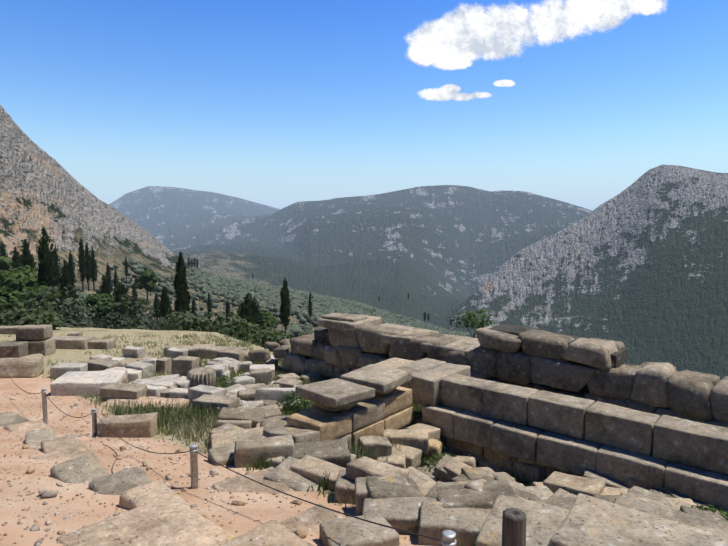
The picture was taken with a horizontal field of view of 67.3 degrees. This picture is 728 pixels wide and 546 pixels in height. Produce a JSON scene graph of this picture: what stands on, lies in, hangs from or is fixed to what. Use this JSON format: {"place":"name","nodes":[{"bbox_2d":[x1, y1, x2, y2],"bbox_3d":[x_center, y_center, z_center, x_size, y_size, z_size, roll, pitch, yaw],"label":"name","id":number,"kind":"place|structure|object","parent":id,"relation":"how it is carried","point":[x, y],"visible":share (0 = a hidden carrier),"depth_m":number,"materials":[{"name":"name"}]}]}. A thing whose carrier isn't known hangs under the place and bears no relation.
{"place":"outdoors","nodes":[
{"label":"outdoors","id":0,"kind":"place"},
{"bbox_2d":[0,105,727,545],"bbox_3d":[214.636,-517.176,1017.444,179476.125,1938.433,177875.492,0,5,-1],"label":"terrain","id":1,"kind":"structure","parent":0,"point":[638,267],"depth_m":1909.52,"materials":[{"name":"grey stone"}]},
{"bbox_2d":[187,367,215,386],"bbox_3d":[-4.408,2.952,14.883,0.740,0.646,0.765,0,5,-1],"label":"drum","id":2,"kind":"object","parent":1,"relation":"on","point":[202,376],"visible":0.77,"depth_m":14.64,"materials":[{"name":"stone"}]},
{"bbox_2d":[0,391,412,545],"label":"pebbles","id":3,"kind":"object","parent":1,"relation":"on","point":[300,533],"visible":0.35,"depth_m":6.53,"materials":[{"name":"gravel"}]},
{"bbox_2d":[5,266,480,337],"bbox_3d":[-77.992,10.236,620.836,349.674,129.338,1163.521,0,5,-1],"label":"trunks","id":4,"kind":"object","parent":1,"relation":"on","point":[88,284],"depth_m":174.41,"materials":[{"name":"brown plant"}]},
{"bbox_2d":[41,388,456,545],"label":"posts","id":5,"kind":"object","parent":1,"relation":"on","point":[448,538],"visible":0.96,"depth_m":6.42,"materials":[{"name":"grey metal"}]},
{"bbox_2d":[5,371,440,540],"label":"ropes","id":6,"kind":"object","parent":5,"relation":"attached to","point":[260,483],"visible":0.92,"depth_m":5.19,"materials":[{"name":"grey fabric"}]},
{"bbox_2d":[60,259,476,337],"bbox_3d":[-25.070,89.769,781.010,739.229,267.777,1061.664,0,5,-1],"label":"olive grove","id":7,"kind":"object","parent":1,"relation":"on","point":[236,291],"visible":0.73,"depth_m":662.72,"materials":[{"name":"green plant"}]},
{"bbox_2d":[1,332,712,545],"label":"grass","id":8,"kind":"structure","parent":1,"relation":"on","point":[183,419],"depth_m":12.20,"materials":[{"name":"green plant"}]},
{"bbox_2d":[0,313,727,545],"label":"stones","id":9,"kind":"object","parent":1,"relation":"on","point":[607,442],"visible":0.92,"depth_m":9.44,"materials":[{"name":"grey stone"}]},
{"bbox_2d":[0,227,727,520],"bbox_3d":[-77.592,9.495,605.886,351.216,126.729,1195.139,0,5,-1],"label":"shrubs","id":10,"kind":"object","parent":1,"relation":"on","point":[27,297],"visible":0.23,"depth_m":75.12,"materials":[{"name":"green plant"}]},
{"bbox_2d":[502,507,526,545],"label":"timber post","id":11,"kind":"object","parent":1,"relation":"on","point":[514,521],"visible":1,"depth_m":3.99,"materials":[{"name":"brown wood"}]},
{"bbox_2d":[0,0,727,210],"label":"sky","id":12,"kind":"structure","parent":0,"point":[279,104],"materials":[{"name":"blue"}]}
]}

